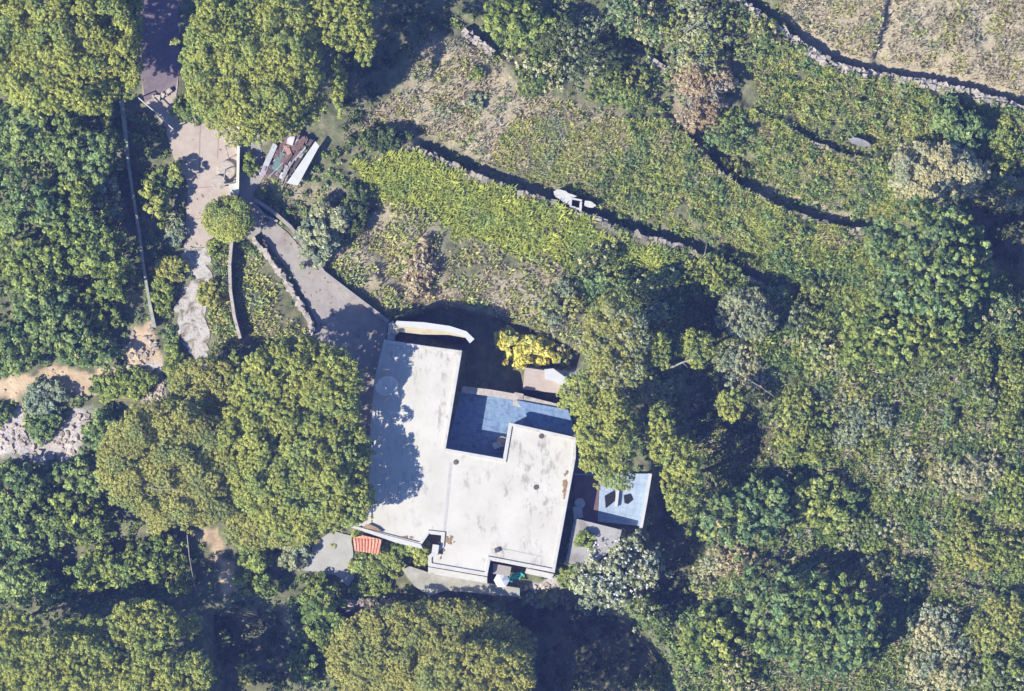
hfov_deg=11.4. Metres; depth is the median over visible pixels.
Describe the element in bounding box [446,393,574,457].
courtyard
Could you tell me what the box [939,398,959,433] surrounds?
shrub
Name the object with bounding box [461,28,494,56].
retaining wall
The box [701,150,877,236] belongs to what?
retaining wall
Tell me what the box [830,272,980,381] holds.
tree
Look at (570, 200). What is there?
stone trough
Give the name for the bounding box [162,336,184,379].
shrub
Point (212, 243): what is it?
shrub
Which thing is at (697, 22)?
bare branch
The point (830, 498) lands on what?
shrub
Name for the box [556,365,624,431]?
pine tree
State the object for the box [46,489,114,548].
tree
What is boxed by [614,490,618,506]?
divider
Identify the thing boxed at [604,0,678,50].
tree
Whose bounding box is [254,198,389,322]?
driveway wall
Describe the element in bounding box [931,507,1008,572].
shrub
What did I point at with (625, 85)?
tree
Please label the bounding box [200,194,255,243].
pine tree
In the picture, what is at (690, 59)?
tree
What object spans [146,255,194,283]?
shrub
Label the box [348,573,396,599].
shrub
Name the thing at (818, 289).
shrub
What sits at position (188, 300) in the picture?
gravel path
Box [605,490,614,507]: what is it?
black sheet
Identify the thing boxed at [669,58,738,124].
dead tree
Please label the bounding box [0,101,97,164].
oak tree
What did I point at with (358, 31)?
pine tree
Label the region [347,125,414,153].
shrub
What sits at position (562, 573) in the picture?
shrub
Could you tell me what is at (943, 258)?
tree
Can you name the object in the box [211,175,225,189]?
round table
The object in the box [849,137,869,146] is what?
pale basin
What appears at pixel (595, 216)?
pipe
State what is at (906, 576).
shrub
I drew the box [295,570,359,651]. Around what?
tree
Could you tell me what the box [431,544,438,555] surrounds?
chimney
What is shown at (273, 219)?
driveway wall
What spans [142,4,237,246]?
lane
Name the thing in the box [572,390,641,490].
pine tree
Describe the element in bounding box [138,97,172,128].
barrier pole
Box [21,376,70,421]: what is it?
shrub
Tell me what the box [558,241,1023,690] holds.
green grass
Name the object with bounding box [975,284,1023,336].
tree
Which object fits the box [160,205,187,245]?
shrub
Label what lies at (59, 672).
pine tree
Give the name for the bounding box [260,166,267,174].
board
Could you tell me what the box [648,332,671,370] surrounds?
pine tree
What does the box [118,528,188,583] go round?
tree
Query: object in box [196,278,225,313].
shrub
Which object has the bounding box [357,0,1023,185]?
dry grass
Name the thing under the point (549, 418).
raised courtyard
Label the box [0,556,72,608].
tree
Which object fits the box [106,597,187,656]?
pine tree
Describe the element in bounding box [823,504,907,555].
shrub
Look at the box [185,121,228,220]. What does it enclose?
lane joints
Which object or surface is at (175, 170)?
shrub
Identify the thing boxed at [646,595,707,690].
undergrowth
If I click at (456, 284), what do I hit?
dry grass
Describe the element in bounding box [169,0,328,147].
pine tree
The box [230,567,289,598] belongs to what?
shrub
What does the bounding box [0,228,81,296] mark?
oak tree
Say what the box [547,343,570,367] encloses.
shrub
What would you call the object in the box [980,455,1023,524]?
shrub
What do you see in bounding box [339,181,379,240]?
shrub
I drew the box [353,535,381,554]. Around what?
tool shed
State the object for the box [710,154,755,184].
shrub
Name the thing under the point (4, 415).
shrub
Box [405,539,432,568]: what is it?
hedge
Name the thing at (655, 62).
retaining wall
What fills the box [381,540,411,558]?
shrub
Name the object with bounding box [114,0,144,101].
pine tree
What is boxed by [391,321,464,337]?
screen wall
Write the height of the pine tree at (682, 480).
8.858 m
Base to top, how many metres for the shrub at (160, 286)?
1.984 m
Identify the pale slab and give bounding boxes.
[544,368,570,391]
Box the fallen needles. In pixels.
[142,12,385,387]
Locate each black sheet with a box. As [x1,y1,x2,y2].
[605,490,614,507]
[624,494,632,503]
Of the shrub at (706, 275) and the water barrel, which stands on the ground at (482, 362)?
the shrub at (706, 275)
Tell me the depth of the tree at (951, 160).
397.67 m
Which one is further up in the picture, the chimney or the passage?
the passage
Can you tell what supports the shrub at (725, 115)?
on the ground at (482, 362)
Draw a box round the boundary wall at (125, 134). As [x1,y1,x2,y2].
[119,100,156,326]
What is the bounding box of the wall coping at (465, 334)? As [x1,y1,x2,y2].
[396,321,473,342]
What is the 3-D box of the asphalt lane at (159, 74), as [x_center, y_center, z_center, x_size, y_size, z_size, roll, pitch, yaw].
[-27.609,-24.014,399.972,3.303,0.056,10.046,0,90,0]
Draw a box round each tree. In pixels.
[0,0,141,116]
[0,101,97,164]
[0,157,73,239]
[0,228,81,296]
[0,323,49,378]
[0,459,53,527]
[0,505,79,567]
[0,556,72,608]
[0,608,46,647]
[0,628,127,690]
[9,267,95,360]
[38,174,113,253]
[45,121,126,192]
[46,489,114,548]
[47,450,114,499]
[50,613,109,639]
[57,326,126,373]
[58,544,138,594]
[62,224,136,295]
[79,267,129,335]
[80,408,130,452]
[84,170,127,220]
[95,388,243,540]
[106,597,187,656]
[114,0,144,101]
[116,647,192,690]
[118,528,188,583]
[158,547,195,597]
[167,355,253,416]
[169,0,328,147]
[177,651,216,690]
[183,612,202,640]
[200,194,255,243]
[213,333,377,548]
[220,491,320,553]
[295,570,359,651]
[305,0,376,66]
[323,597,537,690]
[329,53,347,119]
[482,0,556,51]
[503,45,578,100]
[526,3,628,93]
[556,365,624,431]
[569,295,652,390]
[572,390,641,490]
[587,59,656,110]
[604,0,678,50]
[645,399,676,463]
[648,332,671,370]
[651,0,745,62]
[659,434,703,523]
[661,37,733,83]
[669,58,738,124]
[677,598,742,670]
[679,108,707,135]
[679,327,717,369]
[685,474,803,549]
[707,653,760,690]
[710,337,766,390]
[714,387,747,423]
[715,284,779,342]
[729,551,896,680]
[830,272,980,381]
[861,194,998,328]
[888,137,990,208]
[896,601,981,690]
[931,91,991,156]
[955,589,1023,655]
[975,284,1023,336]
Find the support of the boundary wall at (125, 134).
on the ground at (482, 362)
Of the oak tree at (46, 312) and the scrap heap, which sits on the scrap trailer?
the scrap heap
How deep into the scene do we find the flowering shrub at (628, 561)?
397.90 m
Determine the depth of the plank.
398.92 m
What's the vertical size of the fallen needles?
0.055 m
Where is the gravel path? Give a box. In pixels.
[174,245,212,364]
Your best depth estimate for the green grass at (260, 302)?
399.80 m
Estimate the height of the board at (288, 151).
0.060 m
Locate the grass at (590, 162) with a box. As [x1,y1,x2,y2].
[367,37,1023,294]
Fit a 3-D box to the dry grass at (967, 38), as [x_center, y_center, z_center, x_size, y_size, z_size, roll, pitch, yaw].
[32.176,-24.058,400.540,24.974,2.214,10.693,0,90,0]
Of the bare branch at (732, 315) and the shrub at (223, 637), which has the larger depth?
the shrub at (223, 637)
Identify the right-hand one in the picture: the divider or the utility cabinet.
the divider
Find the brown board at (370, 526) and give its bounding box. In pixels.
[363,524,381,531]
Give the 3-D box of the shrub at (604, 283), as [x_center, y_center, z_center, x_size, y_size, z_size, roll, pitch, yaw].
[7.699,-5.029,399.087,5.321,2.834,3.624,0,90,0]
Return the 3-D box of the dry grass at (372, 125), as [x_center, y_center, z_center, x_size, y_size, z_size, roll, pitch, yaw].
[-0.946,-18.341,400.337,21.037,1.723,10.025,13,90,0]
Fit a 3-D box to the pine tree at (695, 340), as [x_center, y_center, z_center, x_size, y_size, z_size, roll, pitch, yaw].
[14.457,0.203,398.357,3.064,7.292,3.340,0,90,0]
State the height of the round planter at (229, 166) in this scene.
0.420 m
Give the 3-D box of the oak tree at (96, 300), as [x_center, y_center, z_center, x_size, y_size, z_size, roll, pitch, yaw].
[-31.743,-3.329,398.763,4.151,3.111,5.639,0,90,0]
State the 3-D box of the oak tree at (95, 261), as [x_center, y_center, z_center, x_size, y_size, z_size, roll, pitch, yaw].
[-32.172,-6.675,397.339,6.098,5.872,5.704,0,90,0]
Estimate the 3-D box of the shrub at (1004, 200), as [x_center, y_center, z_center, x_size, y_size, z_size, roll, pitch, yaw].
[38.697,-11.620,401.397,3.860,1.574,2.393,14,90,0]
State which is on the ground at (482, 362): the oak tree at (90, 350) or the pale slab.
the oak tree at (90, 350)
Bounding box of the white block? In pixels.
[229,181,238,195]
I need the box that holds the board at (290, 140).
[286,135,294,144]
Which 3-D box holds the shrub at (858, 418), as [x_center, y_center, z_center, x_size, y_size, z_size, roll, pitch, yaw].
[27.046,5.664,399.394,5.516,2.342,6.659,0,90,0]
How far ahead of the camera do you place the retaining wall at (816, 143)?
400.36 m
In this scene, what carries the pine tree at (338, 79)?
on the ground at (482, 362)
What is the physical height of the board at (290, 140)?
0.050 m
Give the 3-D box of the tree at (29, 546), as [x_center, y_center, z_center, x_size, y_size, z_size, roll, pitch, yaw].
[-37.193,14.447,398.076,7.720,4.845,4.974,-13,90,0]
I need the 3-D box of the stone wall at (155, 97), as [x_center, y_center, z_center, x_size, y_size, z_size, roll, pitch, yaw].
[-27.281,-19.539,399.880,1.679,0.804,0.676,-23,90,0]
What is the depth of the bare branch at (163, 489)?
392.18 m
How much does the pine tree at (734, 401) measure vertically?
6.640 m
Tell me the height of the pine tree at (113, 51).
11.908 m
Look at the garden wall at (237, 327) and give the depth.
398.79 m
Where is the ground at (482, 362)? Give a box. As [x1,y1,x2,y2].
[0,0,1023,690]
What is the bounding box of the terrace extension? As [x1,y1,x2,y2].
[566,518,621,564]
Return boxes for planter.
[216,160,235,179]
[497,436,505,446]
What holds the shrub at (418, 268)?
on the ground at (482, 362)
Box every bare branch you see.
[147,484,186,496]
[187,534,199,596]
[668,352,700,368]
[683,8,715,34]
[723,304,745,327]
[745,379,772,395]
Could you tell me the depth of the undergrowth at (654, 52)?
399.84 m
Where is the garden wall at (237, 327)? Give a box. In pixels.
[228,241,241,338]
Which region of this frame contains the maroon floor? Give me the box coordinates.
[574,475,598,522]
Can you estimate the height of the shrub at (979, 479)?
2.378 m
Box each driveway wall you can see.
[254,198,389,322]
[256,205,277,221]
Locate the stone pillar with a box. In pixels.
[513,392,523,406]
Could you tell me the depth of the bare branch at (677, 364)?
395.37 m
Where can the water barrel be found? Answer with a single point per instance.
(579, 502)
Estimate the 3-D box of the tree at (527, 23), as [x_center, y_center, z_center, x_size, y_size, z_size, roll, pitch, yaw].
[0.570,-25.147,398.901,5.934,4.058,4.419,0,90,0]
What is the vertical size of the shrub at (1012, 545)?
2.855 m
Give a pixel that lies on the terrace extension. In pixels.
(607, 535)
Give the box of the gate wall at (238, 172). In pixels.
[236,126,239,192]
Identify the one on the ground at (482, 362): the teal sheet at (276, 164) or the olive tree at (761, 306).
the olive tree at (761, 306)
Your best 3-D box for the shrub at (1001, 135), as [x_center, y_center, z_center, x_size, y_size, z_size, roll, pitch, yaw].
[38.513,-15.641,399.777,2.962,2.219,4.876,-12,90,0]
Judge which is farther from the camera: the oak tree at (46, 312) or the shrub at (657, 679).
the shrub at (657, 679)
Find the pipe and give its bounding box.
[577,213,607,220]
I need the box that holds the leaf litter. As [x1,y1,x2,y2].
[401,470,567,558]
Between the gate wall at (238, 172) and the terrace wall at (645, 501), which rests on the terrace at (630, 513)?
the terrace wall at (645, 501)
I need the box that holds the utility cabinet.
[573,506,582,517]
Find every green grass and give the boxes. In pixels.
[206,249,304,365]
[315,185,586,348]
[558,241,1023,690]
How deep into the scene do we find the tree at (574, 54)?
398.13 m
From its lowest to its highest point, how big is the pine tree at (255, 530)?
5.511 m
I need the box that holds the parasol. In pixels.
[494,574,508,586]
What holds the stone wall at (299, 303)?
on the ground at (482, 362)
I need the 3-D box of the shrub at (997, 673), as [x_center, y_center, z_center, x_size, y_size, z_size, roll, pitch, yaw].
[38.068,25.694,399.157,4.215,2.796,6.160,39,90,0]
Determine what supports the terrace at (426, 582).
on the ground at (482, 362)
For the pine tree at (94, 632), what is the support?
on the ground at (482, 362)
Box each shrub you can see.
[0,402,14,427]
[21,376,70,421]
[23,409,69,446]
[87,364,160,403]
[99,109,113,130]
[138,166,172,228]
[145,272,176,318]
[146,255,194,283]
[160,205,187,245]
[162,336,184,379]
[163,159,183,187]
[168,86,227,126]
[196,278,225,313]
[205,236,222,256]
[213,614,234,652]
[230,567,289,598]
[235,652,259,684]
[236,532,276,577]
[240,149,259,177]
[274,536,313,571]
[286,640,319,684]
[293,194,351,270]
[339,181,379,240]
[339,596,399,617]
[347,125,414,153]
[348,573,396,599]
[351,530,361,537]
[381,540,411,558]
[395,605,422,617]
[400,230,440,303]
[462,90,487,114]
[467,66,486,80]
[493,325,524,350]
[502,333,558,369]
[519,588,568,609]
[526,272,590,337]
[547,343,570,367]
[550,559,588,585]
[566,528,673,615]
[566,530,595,548]
[574,238,623,276]
[577,260,642,302]
[611,363,681,415]
[622,264,691,299]
[625,589,668,634]
[634,658,667,690]
[638,291,674,324]
[675,248,741,296]
[682,573,719,602]
[691,534,764,582]
[703,108,757,154]
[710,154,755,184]
[746,14,786,50]
[764,385,846,467]
[768,470,866,541]
[770,297,812,337]
[783,325,858,381]
[792,270,844,308]
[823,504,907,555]
[828,376,892,455]
[855,544,909,588]
[870,436,938,500]
[889,553,926,602]
[928,449,1013,499]
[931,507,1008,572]
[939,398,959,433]
[956,342,999,428]
[963,652,1023,690]
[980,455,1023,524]
[981,525,1023,584]
[987,115,1023,178]
[989,190,1023,214]
[991,345,1023,439]
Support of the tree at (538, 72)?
on the ground at (482, 362)
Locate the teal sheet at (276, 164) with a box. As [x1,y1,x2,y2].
[271,152,285,172]
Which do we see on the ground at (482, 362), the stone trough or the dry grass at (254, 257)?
the dry grass at (254, 257)
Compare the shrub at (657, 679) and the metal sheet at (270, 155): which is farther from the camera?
the shrub at (657, 679)
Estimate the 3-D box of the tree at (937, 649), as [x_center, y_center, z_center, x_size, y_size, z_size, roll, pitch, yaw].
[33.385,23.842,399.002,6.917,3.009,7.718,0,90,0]
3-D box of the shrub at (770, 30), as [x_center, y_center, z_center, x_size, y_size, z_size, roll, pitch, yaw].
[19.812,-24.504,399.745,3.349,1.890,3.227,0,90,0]
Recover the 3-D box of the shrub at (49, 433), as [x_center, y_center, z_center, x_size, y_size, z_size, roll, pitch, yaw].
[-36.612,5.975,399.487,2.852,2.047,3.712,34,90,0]
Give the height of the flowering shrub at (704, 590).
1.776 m
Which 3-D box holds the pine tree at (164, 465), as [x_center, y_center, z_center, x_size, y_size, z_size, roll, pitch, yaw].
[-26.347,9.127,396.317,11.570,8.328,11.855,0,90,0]
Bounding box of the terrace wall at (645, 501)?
[639,473,651,528]
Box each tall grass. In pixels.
[492,116,774,281]
[742,32,1023,308]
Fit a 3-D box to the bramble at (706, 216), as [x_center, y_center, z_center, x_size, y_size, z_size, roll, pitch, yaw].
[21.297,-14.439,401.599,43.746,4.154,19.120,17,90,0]
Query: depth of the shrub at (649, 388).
398.54 m
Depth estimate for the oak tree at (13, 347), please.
396.72 m
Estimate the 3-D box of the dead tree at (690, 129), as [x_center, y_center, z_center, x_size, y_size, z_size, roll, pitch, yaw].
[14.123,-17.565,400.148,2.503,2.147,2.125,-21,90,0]
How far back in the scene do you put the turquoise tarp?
399.06 m
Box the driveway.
[260,221,387,439]
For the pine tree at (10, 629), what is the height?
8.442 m
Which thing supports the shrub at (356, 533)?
on the ground at (482, 362)
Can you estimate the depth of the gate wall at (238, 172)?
399.02 m
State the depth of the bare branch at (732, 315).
396.86 m
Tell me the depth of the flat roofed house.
397.00 m
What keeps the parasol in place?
on the terrace at (426, 582)
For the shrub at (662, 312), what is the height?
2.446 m
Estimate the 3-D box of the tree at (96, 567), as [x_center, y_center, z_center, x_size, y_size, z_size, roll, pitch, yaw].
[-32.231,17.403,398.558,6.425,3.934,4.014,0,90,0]
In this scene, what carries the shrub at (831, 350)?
on the ground at (482, 362)
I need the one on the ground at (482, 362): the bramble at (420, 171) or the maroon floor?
the bramble at (420, 171)
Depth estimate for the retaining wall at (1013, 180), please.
400.17 m
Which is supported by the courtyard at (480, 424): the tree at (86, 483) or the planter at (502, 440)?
the planter at (502, 440)
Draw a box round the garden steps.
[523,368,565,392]
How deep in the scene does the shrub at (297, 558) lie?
398.88 m
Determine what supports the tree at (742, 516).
on the ground at (482, 362)
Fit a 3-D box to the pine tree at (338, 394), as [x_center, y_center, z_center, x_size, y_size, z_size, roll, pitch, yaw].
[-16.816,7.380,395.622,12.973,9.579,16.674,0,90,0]
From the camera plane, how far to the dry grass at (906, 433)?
399.89 m
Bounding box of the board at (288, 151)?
[284,146,291,154]
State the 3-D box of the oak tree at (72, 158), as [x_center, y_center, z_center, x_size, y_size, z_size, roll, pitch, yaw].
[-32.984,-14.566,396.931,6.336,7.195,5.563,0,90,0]
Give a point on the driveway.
(350, 321)
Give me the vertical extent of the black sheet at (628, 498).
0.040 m
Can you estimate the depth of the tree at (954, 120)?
398.72 m
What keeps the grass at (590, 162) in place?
on the ground at (482, 362)
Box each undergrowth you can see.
[0,0,1023,690]
[206,0,1023,690]
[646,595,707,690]
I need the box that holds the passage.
[240,126,263,239]
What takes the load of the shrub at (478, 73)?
on the ground at (482, 362)
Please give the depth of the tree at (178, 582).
398.38 m
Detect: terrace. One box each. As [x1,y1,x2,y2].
[402,566,519,596]
[574,474,647,525]
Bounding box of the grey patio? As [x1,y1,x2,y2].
[301,531,354,585]
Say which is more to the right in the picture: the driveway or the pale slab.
the pale slab
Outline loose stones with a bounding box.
[0,248,569,608]
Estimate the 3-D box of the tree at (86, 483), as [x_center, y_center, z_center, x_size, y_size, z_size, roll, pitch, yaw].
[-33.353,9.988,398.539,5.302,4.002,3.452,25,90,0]
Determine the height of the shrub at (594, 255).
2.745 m
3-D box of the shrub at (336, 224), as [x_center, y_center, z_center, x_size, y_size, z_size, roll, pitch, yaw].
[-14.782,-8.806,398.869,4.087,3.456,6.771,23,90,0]
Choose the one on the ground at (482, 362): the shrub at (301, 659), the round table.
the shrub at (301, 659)
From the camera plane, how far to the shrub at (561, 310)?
399.32 m
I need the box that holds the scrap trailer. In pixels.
[259,135,313,181]
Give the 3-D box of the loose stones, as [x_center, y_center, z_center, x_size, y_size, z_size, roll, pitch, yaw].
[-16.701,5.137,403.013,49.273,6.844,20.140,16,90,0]
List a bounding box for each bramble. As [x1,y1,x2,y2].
[347,148,670,276]
[499,33,1023,300]
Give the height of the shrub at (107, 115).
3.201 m
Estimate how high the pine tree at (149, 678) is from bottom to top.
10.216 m
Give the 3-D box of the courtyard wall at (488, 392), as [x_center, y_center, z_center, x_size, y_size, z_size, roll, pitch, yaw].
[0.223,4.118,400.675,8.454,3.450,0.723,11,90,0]
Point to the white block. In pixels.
(232, 187)
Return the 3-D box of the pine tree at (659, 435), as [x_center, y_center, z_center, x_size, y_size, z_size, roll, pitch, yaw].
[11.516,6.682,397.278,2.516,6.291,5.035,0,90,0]
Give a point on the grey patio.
(326, 558)
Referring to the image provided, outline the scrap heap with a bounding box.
[272,132,307,178]
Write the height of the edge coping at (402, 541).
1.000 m
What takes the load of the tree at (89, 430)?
on the ground at (482, 362)
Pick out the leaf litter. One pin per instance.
(449, 540)
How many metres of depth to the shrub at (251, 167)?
399.28 m
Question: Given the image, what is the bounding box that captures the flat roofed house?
[358,339,575,582]
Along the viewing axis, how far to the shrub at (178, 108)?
398.89 m
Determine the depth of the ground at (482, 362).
400.24 m
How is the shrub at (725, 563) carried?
on the ground at (482, 362)
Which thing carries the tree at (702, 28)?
on the ground at (482, 362)
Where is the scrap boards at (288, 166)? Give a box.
[263,139,305,183]
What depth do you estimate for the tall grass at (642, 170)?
400.20 m
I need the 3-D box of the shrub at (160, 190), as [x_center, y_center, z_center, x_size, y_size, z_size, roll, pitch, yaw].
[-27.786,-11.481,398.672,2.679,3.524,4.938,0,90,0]
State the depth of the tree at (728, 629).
397.61 m
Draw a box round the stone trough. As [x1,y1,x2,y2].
[554,189,595,211]
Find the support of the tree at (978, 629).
on the ground at (482, 362)
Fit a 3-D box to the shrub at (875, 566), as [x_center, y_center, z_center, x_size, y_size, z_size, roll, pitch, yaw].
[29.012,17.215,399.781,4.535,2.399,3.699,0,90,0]
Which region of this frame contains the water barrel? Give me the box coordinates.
[574,498,584,507]
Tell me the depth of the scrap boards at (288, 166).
399.37 m
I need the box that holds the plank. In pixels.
[287,141,318,185]
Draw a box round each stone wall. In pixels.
[152,88,171,100]
[251,236,315,336]
[260,239,270,253]
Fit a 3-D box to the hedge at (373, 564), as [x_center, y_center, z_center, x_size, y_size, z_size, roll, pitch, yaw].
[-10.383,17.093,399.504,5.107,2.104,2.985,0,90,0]
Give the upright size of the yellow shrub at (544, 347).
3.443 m
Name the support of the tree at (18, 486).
on the ground at (482, 362)
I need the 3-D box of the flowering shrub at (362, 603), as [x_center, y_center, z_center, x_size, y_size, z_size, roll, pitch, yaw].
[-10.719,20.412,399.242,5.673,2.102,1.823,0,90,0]
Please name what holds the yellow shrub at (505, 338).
on the ground at (482, 362)
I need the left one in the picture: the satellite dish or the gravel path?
the gravel path
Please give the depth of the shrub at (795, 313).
399.44 m
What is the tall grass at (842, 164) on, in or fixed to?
on the ground at (482, 362)
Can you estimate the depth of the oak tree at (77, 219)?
395.10 m
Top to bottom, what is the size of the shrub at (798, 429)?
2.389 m
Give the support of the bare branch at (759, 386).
on the ground at (482, 362)
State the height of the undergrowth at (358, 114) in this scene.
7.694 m
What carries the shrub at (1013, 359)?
on the ground at (482, 362)
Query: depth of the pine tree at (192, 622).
394.48 m
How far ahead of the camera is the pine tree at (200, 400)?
395.55 m
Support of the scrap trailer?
on the ground at (482, 362)
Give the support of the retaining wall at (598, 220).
on the ground at (482, 362)
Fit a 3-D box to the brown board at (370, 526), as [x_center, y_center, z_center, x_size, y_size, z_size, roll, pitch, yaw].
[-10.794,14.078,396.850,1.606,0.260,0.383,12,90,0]
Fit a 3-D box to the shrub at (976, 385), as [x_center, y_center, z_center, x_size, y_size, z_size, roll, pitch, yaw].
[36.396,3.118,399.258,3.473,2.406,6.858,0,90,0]
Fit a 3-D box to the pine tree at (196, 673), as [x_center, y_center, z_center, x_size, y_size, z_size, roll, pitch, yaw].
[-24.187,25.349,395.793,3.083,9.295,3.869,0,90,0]
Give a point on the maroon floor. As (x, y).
(586, 491)
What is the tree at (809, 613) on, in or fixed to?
on the ground at (482, 362)
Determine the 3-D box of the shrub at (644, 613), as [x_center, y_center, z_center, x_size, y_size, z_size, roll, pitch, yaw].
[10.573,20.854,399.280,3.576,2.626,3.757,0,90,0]
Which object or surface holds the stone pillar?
on the courtyard at (480, 424)
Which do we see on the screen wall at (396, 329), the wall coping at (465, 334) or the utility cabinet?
the wall coping at (465, 334)
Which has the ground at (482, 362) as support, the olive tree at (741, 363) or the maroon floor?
the olive tree at (741, 363)
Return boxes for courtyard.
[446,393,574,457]
[516,400,575,435]
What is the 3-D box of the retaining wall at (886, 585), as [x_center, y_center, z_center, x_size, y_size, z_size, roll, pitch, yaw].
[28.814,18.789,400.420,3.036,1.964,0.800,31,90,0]
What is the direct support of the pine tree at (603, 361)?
on the ground at (482, 362)
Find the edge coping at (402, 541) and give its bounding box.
[351,525,422,548]
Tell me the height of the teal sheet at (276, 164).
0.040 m
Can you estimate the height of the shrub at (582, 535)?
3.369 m
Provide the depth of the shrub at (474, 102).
399.88 m
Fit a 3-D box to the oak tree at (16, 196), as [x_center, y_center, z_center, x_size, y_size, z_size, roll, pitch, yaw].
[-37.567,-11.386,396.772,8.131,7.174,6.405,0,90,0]
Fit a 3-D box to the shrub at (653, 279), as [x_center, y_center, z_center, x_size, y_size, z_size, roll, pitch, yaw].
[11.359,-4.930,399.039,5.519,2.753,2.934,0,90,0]
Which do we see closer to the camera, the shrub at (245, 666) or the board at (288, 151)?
the board at (288, 151)
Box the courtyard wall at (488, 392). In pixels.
[461,386,567,409]
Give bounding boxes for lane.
[138,0,179,101]
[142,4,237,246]
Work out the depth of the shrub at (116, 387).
399.22 m
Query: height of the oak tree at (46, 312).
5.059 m
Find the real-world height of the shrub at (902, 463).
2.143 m
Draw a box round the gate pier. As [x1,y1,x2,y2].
[388,321,394,339]
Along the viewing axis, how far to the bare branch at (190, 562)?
396.43 m
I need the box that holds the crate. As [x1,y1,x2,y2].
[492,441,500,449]
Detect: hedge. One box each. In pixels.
[347,546,410,579]
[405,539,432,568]
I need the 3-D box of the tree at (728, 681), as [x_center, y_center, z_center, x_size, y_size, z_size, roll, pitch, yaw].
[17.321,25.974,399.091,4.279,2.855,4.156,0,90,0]
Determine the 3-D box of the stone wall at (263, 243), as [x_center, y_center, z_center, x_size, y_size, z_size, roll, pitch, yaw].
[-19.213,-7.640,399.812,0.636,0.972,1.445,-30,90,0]
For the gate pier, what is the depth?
398.80 m
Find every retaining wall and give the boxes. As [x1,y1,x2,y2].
[407,145,784,297]
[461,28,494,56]
[646,54,681,79]
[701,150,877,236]
[737,0,1023,111]
[784,126,876,162]
[867,577,895,594]
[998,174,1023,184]
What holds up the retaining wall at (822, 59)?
on the ground at (482, 362)
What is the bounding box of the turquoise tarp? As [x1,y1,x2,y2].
[509,572,524,581]
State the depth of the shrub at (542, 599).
400.95 m
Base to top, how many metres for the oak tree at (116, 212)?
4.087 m
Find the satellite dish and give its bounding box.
[375,376,397,395]
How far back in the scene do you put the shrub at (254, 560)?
398.29 m
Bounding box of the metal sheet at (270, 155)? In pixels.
[264,143,276,165]
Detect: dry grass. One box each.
[209,178,312,358]
[315,185,585,353]
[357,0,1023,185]
[358,28,629,187]
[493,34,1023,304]
[686,362,1023,690]
[779,0,1023,103]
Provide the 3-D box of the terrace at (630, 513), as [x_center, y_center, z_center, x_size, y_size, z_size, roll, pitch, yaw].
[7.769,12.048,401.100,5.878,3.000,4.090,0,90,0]
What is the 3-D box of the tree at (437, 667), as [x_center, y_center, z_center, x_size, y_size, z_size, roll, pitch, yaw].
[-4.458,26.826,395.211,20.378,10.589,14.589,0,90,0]

